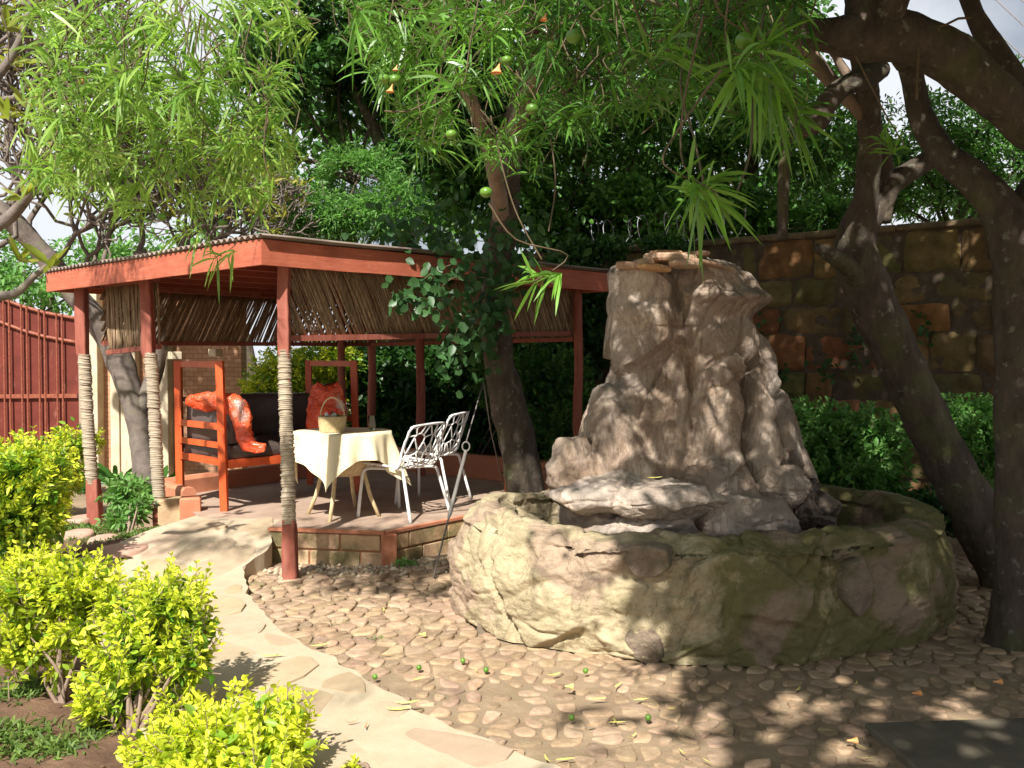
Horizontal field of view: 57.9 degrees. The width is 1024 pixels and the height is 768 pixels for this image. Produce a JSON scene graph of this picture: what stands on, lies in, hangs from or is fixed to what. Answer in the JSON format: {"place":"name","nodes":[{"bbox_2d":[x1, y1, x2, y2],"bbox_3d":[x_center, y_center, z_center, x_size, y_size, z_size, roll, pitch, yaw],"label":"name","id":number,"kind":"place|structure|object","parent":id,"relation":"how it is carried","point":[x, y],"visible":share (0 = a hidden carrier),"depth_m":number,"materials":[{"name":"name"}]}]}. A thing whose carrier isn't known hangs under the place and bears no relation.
{"place":"outdoors","nodes":[
{"label":"outdoors","id":0,"kind":"place"},
{"bbox_2d":[0,523,136,767],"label":"garden soil","id":1,"kind":"structure","parent":0,"point":[43,706],"depth_m":3.85,"materials":[{"name":"brown soil"}]},
{"bbox_2d":[0,425,83,569],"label":"golden shrub","id":2,"kind":"object","parent":1,"relation":"on","point":[36,500],"visible":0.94,"depth_m":6.04,"materials":[{"name":"yellow plant"}]},
{"bbox_2d":[0,535,145,703],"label":"golden shrub","id":3,"kind":"object","parent":1,"relation":"on","point":[50,602],"visible":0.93,"depth_m":4.07,"materials":[{"name":"yellow plant"}]},
{"bbox_2d":[53,528,94,540],"bbox_3d":[-3.724,1.285,7.874,0.321,0.059,0.404,0,2,0],"label":"stepping stone","id":4,"kind":"object","parent":1,"relation":"on","point":[85,533],"visible":0.66,"depth_m":7.86,"materials":[{"name":"beige stone"}]},
{"bbox_2d":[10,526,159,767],"bbox_3d":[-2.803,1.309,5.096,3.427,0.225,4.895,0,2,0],"label":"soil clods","id":5,"kind":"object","parent":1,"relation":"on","point":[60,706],"visible":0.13,"depth_m":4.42,"materials":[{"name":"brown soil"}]},
{"bbox_2d":[87,533,117,544],"bbox_3d":[-3.243,1.238,7.367,0.219,0.055,0.292,0,2,0],"label":"stepping stone","id":6,"kind":"object","parent":1,"relation":"on","point":[103,537],"visible":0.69,"depth_m":7.34,"materials":[{"name":"beige stone"}]},
{"bbox_2d":[96,543,148,557],"bbox_3d":[-2.877,1.216,6.834,0.361,0.058,0.399,-2,2,-44],"label":"stepping stone","id":7,"kind":"object","parent":1,"relation":"on","point":[124,550],"visible":0.86,"depth_m":6.72,"materials":[{"name":"beige stone"}]},
{"bbox_2d":[94,472,158,533],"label":"garden shrub","id":8,"kind":"object","parent":1,"relation":"on","point":[129,508],"visible":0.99,"depth_m":7.80,"materials":[{"name":"green plant"}]},
{"bbox_2d":[65,551,228,740],"bbox_3d":[-1.537,1.141,3.919,0.645,0.814,0.582,0,2,0],"label":"golden shrub","id":9,"kind":"object","parent":1,"relation":"on","point":[162,635],"visible":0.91,"depth_m":3.85,"materials":[{"name":"yellow plant"}]},
{"bbox_2d":[0,520,393,766],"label":"grass","id":10,"kind":"structure","parent":1,"relation":"on","point":[45,743],"depth_m":3.77,"materials":[{"name":"plant"}]},
{"bbox_2d":[114,674,329,767],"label":"golden shrub","id":11,"kind":"object","parent":1,"relation":"on","point":[251,732],"visible":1,"depth_m":3.21,"materials":[{"name":"yellow plant"}]},
{"bbox_2d":[68,364,381,452],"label":"ground","id":12,"kind":"structure","parent":0,"point":[80,412],"depth_m":28.27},
{"bbox_2d":[0,229,119,433],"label":"broadleaf tree","id":13,"kind":"object","parent":12,"relation":"on","point":[15,275],"visible":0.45,"depth_m":17.34,"materials":[{"name":"green plant"}]},
{"bbox_2d":[45,91,282,385],"bbox_3d":[-6.697,-2.454,18.397,5.160,7.011,3.185,0,2,0],"label":"broadleaf tree","id":14,"kind":"object","parent":12,"relation":"on","point":[123,251],"visible":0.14,"depth_m":17.96,"materials":[{"name":"green plant"}]},
{"bbox_2d":[221,0,668,250],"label":"broadleaf tree","id":15,"kind":"object","parent":12,"relation":"on","point":[316,147],"visible":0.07,"depth_m":16.21,"materials":[{"name":"green plant"}]},
{"bbox_2d":[594,0,1016,241],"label":"broadleaf tree","id":16,"kind":"object","parent":12,"relation":"on","point":[827,3],"visible":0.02,"depth_m":16.21,"materials":[{"name":"green plant"}]},
{"bbox_2d":[785,0,1023,652],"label":"shade tree","id":17,"kind":"object","parent":12,"relation":"on","point":[980,71],"visible":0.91,"depth_m":4.91,"materials":[{"name":"brown plant"}]},
{"bbox_2d":[996,0,1023,25],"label":"power line","id":18,"kind":"object","parent":12,"relation":"on","point":[1010,13],"visible":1,"depth_m":17.92,"materials":[{"name":"grey metal"}]},
{"bbox_2d":[1002,36,1023,57],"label":"power line","id":19,"kind":"object","parent":12,"relation":"on","point":[1013,47],"depth_m":16.87,"materials":[{"name":"grey metal"}]},
{"bbox_3d":[-14.475,-0.142,14.014,8.250,2.600,0.475,0,2,0],"label":"garden wall","id":20,"kind":"object","parent":12,"relation":"on","visible":0},
{"bbox_2d":[0,300,78,448],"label":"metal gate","id":21,"kind":"structure","parent":20,"relation":"attached to","point":[39,383],"depth_m":14.02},
{"bbox_2d":[79,515,560,767],"bbox_3d":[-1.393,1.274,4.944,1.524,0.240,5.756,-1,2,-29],"label":"flagstone paving","id":22,"kind":"structure","parent":0,"point":[468,750],"depth_m":4.50,"materials":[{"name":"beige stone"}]},
{"bbox_2d":[386,706,410,709],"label":"fallen leaf","id":23,"kind":"object","parent":22,"relation":"on","point":[398,708],"visible":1,"depth_m":3.96,"materials":[{"name":"yellow plant"}]},
{"bbox_2d":[395,700,417,702],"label":"fallen leaf","id":24,"kind":"object","parent":22,"relation":"on","point":[407,701],"visible":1,"depth_m":4.04,"materials":[{"name":"yellow plant"}]},
{"bbox_2d":[0,0,1023,363],"label":"sky","id":25,"kind":"structure","parent":0,"point":[944,11],"materials":[{"name":"white"}]},
{"bbox_2d":[63,458,1023,767],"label":"cobble bedding","id":26,"kind":"object","parent":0,"point":[739,752],"visible":0.06,"depth_m":4.23,"materials":[{"name":"beige stone"}]},
{"bbox_2d":[5,417,106,497],"bbox_3d":[-4.358,0.813,8.829,0.916,0.995,0.732,-1,2,-23],"label":"golden shrub","id":27,"kind":"object","parent":26,"relation":"on","point":[78,465],"visible":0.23,"depth_m":8.83,"materials":[{"name":"yellow plant"}]},
{"bbox_2d":[67,514,89,523],"bbox_3d":[-4.068,1.269,8.723,0.254,0.054,0.294,0,2,0],"label":"stepping stone","id":28,"kind":"object","parent":26,"relation":"on","point":[80,518],"visible":0.62,"depth_m":8.63,"materials":[{"name":"beige stone"}]},
{"bbox_2d":[71,469,112,494],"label":"lily plant","id":29,"kind":"object","parent":26,"relation":"on","point":[84,488],"visible":0.13,"depth_m":10.61,"materials":[{"name":"green plant"}]},
{"bbox_2d":[97,462,131,494],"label":"lily plant","id":30,"kind":"object","parent":26,"relation":"on","point":[105,472],"visible":0.29,"depth_m":10.74,"materials":[{"name":"green plant"}]},
{"bbox_2d":[124,465,175,494],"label":"lily plant","id":31,"kind":"object","parent":26,"relation":"on","point":[166,471],"visible":0.19,"depth_m":10.30,"materials":[{"name":"green plant"}]},
{"bbox_2d":[0,0,319,494],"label":"frangipani tree","id":32,"kind":"object","parent":26,"relation":"on","point":[131,390],"visible":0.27,"depth_m":9.79,"materials":[{"name":"green plant"}]},
{"bbox_2d":[84,294,247,476],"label":"brick wall","id":33,"kind":"structure","parent":26,"relation":"on","point":[108,413],"depth_m":12.21,"materials":[{"name":"beige paint"}]},
{"bbox_2d":[235,340,367,426],"bbox_3d":[-2.671,0.280,12.058,1.788,1.875,1.062,-1,2,-25],"label":"golden shrub","id":34,"kind":"object","parent":26,"relation":"on","point":[266,380],"visible":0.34,"depth_m":11.89,"materials":[{"name":"green plant"}]},
{"bbox_2d":[45,233,609,579],"bbox_3d":[-1.804,0.128,8.993,4.848,2.447,3.912,2,2,43],"label":"garden shelter","id":35,"kind":"object","parent":26,"relation":"on","point":[290,275],"visible":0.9,"depth_m":7.90,"materials":[{"name":"red paint"}]},
{"bbox_2d":[174,360,360,511],"bbox_3d":[-2.270,0.421,8.682,0.916,1.281,1.598,1,2,41],"label":"bench sofa","id":36,"kind":"object","parent":35,"relation":"on","point":[210,438],"visible":0.56,"depth_m":8.34,"materials":[{"name":"orange wood"}]},
{"bbox_2d":[185,391,266,453],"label":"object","id":37,"kind":"object","parent":36,"relation":"on","point":[238,411],"visible":0.93,"depth_m":7.88,"materials":[{"name":"orange fabric"}]},
{"bbox_2d":[305,380,347,428],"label":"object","id":38,"kind":"object","parent":36,"relation":"on","point":[320,394],"visible":0.45,"depth_m":8.48,"materials":[{"name":"red fabric"}]},
{"bbox_2d":[306,460,380,521],"bbox_3d":[-1.395,0.744,7.644,0.780,0.705,0.780,0,2,0],"label":"round table","id":39,"kind":"object","parent":35,"relation":"on","point":[355,469],"visible":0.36,"depth_m":7.59,"materials":[{"name":"wood"}]},
{"bbox_2d":[293,427,410,490],"bbox_3d":[-1.393,0.608,7.647,0.915,0.448,0.950,-1,2,-30],"label":"tablecloth","id":40,"kind":"object","parent":39,"relation":"on","point":[327,458],"visible":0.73,"depth_m":7.28,"materials":[{"name":"beige fabric"}]},
{"bbox_2d":[318,397,346,431],"bbox_3d":[-1.458,0.245,7.510,0.235,0.281,0.236,0,2,0],"label":"wicker basket","id":41,"kind":"object","parent":40,"relation":"on","point":[330,423],"visible":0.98,"depth_m":7.43,"materials":[{"name":"beige wicker"}]},
{"bbox_2d":[324,408,342,416],"bbox_3d":[-1.439,0.269,7.516,0.177,0.146,0.175,0,2,0],"label":"flower bunch","id":42,"kind":"object","parent":41,"relation":"in","point":[329,412],"visible":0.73,"depth_m":7.48,"materials":[{"name":"white plant"}]},
{"bbox_2d":[368,415,375,429],"bbox_3d":[-1.171,0.323,7.753,0.068,0.115,0.068,0,2,0],"label":"drinking glass","id":43,"kind":"object","parent":40,"relation":"on","point":[372,421],"visible":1,"depth_m":7.73,"materials":[{"name":"clear glass"}]},
{"bbox_2d":[356,422,449,523],"bbox_3d":[-0.864,0.696,7.621,0.617,0.788,0.567,1,2,31],"label":"branch chair","id":44,"kind":"object","parent":35,"relation":"on","point":[399,467],"visible":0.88,"depth_m":7.51,"materials":[{"name":"white plastic"}]},
{"bbox_2d":[394,411,471,504],"bbox_3d":[-0.682,0.654,8.360,0.594,0.829,0.546,1,2,18],"label":"branch chair","id":45,"kind":"object","parent":35,"relation":"on","point":[447,451],"visible":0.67,"depth_m":8.23,"materials":[{"name":"white plastic"}]},
{"bbox_2d":[340,754,369,767],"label":"golden shrub","id":46,"kind":"object","parent":26,"relation":"on","point":[352,763],"visible":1,"depth_m":3.39,"materials":[{"name":"yellow plant"}]},
{"bbox_2d":[272,134,438,396],"bbox_3d":[-1.895,-1.033,12.459,2.215,4.494,2.344,1,2,30],"label":"feathery tree","id":47,"kind":"object","parent":26,"relation":"on","point":[337,211],"visible":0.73,"depth_m":11.82,"materials":[{"name":"green plant"}]},
{"bbox_2d":[213,0,533,359],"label":"broadleaf tree","id":48,"kind":"object","parent":26,"relation":"on","point":[325,60],"visible":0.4,"depth_m":11.97,"materials":[{"name":"green plant"}]},
{"bbox_2d":[0,0,834,492],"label":"oleander tree","id":49,"kind":"object","parent":26,"relation":"on","point":[532,76],"visible":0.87,"depth_m":4.02,"materials":[{"name":"green plant"}]},
{"bbox_2d":[341,170,591,398],"bbox_3d":[-0.363,-0.840,7.211,1.935,1.870,1.318,0,2,0],"label":"ivy vine","id":50,"kind":"object","parent":49,"relation":"attached to","point":[461,334],"visible":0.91,"depth_m":6.87,"materials":[{"name":"green plant"}]},
{"bbox_2d":[432,380,484,577],"bbox_3d":[-0.391,0.670,6.880,0.061,1.392,0.866,1,2,26],"label":"guy rod","id":51,"kind":"object","parent":26,"relation":"on","point":[453,499],"visible":0.98,"depth_m":6.83,"materials":[{"name":"grey metal"}]},
{"bbox_2d":[483,383,503,486],"bbox_3d":[-0.151,0.420,7.591,0.019,0.934,0.676,0,2,13],"label":"guy cable","id":52,"kind":"object","parent":51,"relation":"attached to","point":[491,434],"visible":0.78,"depth_m":7.53,"materials":[{"name":"grey metal"}]},
{"bbox_2d":[345,262,609,473],"bbox_3d":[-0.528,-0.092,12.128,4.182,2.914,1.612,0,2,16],"label":"hedge","id":53,"kind":"object","parent":26,"relation":"on","point":[396,400],"visible":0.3,"depth_m":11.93,"materials":[{"name":"green plant"}]},
{"bbox_2d":[413,0,712,260],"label":"broadleaf tree","id":54,"kind":"object","parent":26,"relation":"on","point":[608,193],"visible":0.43,"depth_m":12.15,"materials":[{"name":"green plant"}]},
{"bbox_2d":[544,231,696,272],"bbox_3d":[1.261,-0.275,10.883,1.792,3.058,0.716,0,2,12],"label":"climbing shrub","id":55,"kind":"object","parent":26,"relation":"on","point":[606,247],"visible":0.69,"depth_m":10.72,"materials":[{"name":"green plant"}]},
{"bbox_2d":[516,168,852,254],"bbox_3d":[2.241,-0.896,12.444,4.721,4.213,2.043,0,2,9],"label":"leafy shrub","id":56,"kind":"object","parent":26,"relation":"on","point":[811,218],"visible":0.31,"depth_m":11.96,"materials":[{"name":"green plant"}]},
{"bbox_2d":[393,218,995,495],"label":"stone wall","id":57,"kind":"structure","parent":26,"relation":"on","point":[940,273],"depth_m":9.67,"materials":[{"name":"brown stone"}]},
{"bbox_2d":[452,207,748,253],"bbox_3d":[0.833,-1.883,11.948,4.653,0.494,0.503,1,2,36],"label":"razor wire","id":58,"kind":"object","parent":57,"relation":"on","point":[637,228],"visible":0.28,"depth_m":11.31,"materials":[{"name":"metal"}]},
{"bbox_2d":[757,310,937,401],"bbox_3d":[3.416,-0.271,9.806,2.067,1.216,0.535,1,2,37],"label":"creeper","id":59,"kind":"object","parent":57,"relation":"attached to","point":[858,338],"visible":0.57,"depth_m":9.73,"materials":[{"name":"green plant"}]},
{"bbox_2d":[636,0,882,236],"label":"leaved tree","id":60,"kind":"object","parent":26,"relation":"on","point":[755,185],"visible":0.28,"depth_m":12.52,"materials":[{"name":"green plant"}]},
{"bbox_2d":[547,0,995,588],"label":"oleander tree","id":61,"kind":"object","parent":26,"relation":"on","point":[959,482],"visible":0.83,"depth_m":5.89,"materials":[{"name":"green plant"}]},
{"bbox_2d":[847,737,858,743],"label":"fallen flower","id":62,"kind":"object","parent":26,"relation":"on","point":[854,740],"visible":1,"depth_m":3.67,"materials":[{"name":"orange plant"}]},
{"bbox_2d":[791,395,925,494],"bbox_3d":[2.803,0.714,7.840,1.260,1.254,1.094,0,2,0],"label":"hedge","id":63,"kind":"object","parent":26,"relation":"on","point":[846,445],"visible":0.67,"depth_m":7.62,"materials":[{"name":"green plant"}]},
{"bbox_2d":[912,690,921,695],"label":"fallen flower","id":64,"kind":"object","parent":26,"relation":"on","point":[919,692],"visible":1,"depth_m":4.19,"materials":[{"name":"orange plant"}]},
{"bbox_2d":[816,54,1023,223],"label":"leaved tree","id":65,"kind":"object","parent":26,"relation":"on","point":[970,138],"visible":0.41,"depth_m":12.05,"materials":[{"name":"green plant"}]},
{"bbox_2d":[865,718,1023,767],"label":"concrete slab","id":66,"kind":"structure","parent":26,"relation":"on","point":[986,743],"depth_m":3.70,"materials":[{"name":"grey concrete"}]},
{"bbox_2d":[941,391,994,490],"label":"hedge","id":67,"kind":"object","parent":26,"relation":"on","point":[975,431],"visible":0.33,"depth_m":7.39,"materials":[{"name":"green plant"}]},
{"bbox_2d":[616,261,639,269],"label":"flat stone","id":68,"kind":"object","parent":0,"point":[624,265],"visible":0.61,"depth_m":5.53,"materials":[{"name":"brown stone"}]},
{"bbox_2d":[245,553,1023,767],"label":"cobblestone paving","id":69,"kind":"structure","parent":0,"point":[326,607],"depth_m":4.58,"materials":[{"name":"beige stone"}]},
{"bbox_2d":[259,556,449,583],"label":"gravel","id":70,"kind":"structure","parent":69,"relation":"on","point":[320,569],"depth_m":6.76,"materials":[{"name":"brown gravel"}]},
{"bbox_2d":[391,556,417,566],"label":"weed plant","id":71,"kind":"object","parent":69,"relation":"on","point":[402,563],"visible":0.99,"depth_m":6.88,"materials":[{"name":"green plant"}]},
{"bbox_2d":[568,714,574,720],"bbox_3d":[0.254,1.418,3.936,0.028,0.027,0.028,0,2,0],"label":"fallen fruit","id":72,"kind":"object","parent":69,"relation":"on","point":[571,717],"visible":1,"depth_m":3.93,"materials":[{"name":"green food"}]},
{"bbox_2d":[645,714,650,720],"bbox_3d":[0.579,1.418,3.936,0.028,0.027,0.028,0,2,0],"label":"fallen fruit","id":73,"kind":"object","parent":69,"relation":"on","point":[647,717],"visible":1,"depth_m":3.93,"materials":[{"name":"green food"}]},
{"bbox_2d":[447,257,958,666],"bbox_3d":[1.193,0.345,5.736,3.212,2.315,2.272,0,2,0],"label":"rock fountain","id":74,"kind":"object","parent":69,"relation":"on","point":[738,534],"visible":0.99,"depth_m":5.14,"materials":[{"name":"grey stone"}]},
{"bbox_2d":[636,257,659,265],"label":"flat stone","id":75,"kind":"object","parent":74,"relation":"on","point":[647,260],"visible":0.49,"depth_m":5.44,"materials":[{"name":"brown stone"}]},
{"bbox_2d":[637,263,670,271],"bbox_3d":[0.827,-0.679,5.408,0.198,0.048,0.169,0,2,0],"label":"flat stone","id":76,"kind":"object","parent":74,"relation":"on","point":[654,267],"visible":1,"depth_m":5.35,"materials":[{"name":"brown stone"}]},
{"bbox_2d":[649,250,682,252],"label":"flat stone","id":77,"kind":"object","parent":74,"relation":"on","point":[656,251],"visible":0.35,"depth_m":5.61,"materials":[{"name":"brown stone"}]},
{"bbox_2d":[643,252,698,262],"bbox_3d":[0.959,-0.744,5.473,0.307,0.060,0.196,-1,2,-26],"label":"flat stone","id":78,"kind":"object","parent":74,"relation":"on","point":[663,257],"visible":0.69,"depth_m":5.39,"materials":[{"name":"beige stone"}]},
{"bbox_2d":[669,259,700,268],"bbox_3d":[1.009,-0.698,5.404,0.161,0.035,0.309,1,2,31],"label":"flat stone","id":79,"kind":"object","parent":74,"relation":"on","point":[681,264],"visible":0.88,"depth_m":5.32,"materials":[{"name":"brown stone"}]},
{"bbox_2d":[684,251,709,257],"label":"flat stone","id":80,"kind":"object","parent":74,"relation":"on","point":[705,253],"visible":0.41,"depth_m":5.49,"materials":[{"name":"brown stone"}]},
{"bbox_2d":[693,258,723,267],"bbox_3d":[1.138,-0.716,5.482,0.242,0.058,0.176,0,2,0],"label":"flat stone","id":81,"kind":"object","parent":74,"relation":"on","point":[711,263],"visible":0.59,"depth_m":5.42,"materials":[{"name":"brown stone"}]},
{"bbox_2d":[720,263,734,271],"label":"flat stone","id":82,"kind":"object","parent":74,"relation":"on","point":[729,268],"visible":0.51,"depth_m":5.53,"materials":[{"name":"brown stone"}]},
{"bbox_2d":[850,483,955,538],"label":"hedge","id":83,"kind":"object","parent":69,"relation":"on","point":[926,496],"visible":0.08,"depth_m":7.19,"materials":[{"name":"plant"}]},
{"bbox_2d":[993,679,1002,684],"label":"fallen flower","id":84,"kind":"object","parent":69,"relation":"on","point":[999,681],"visible":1,"depth_m":4.34,"materials":[{"name":"orange plant"}]}
]}

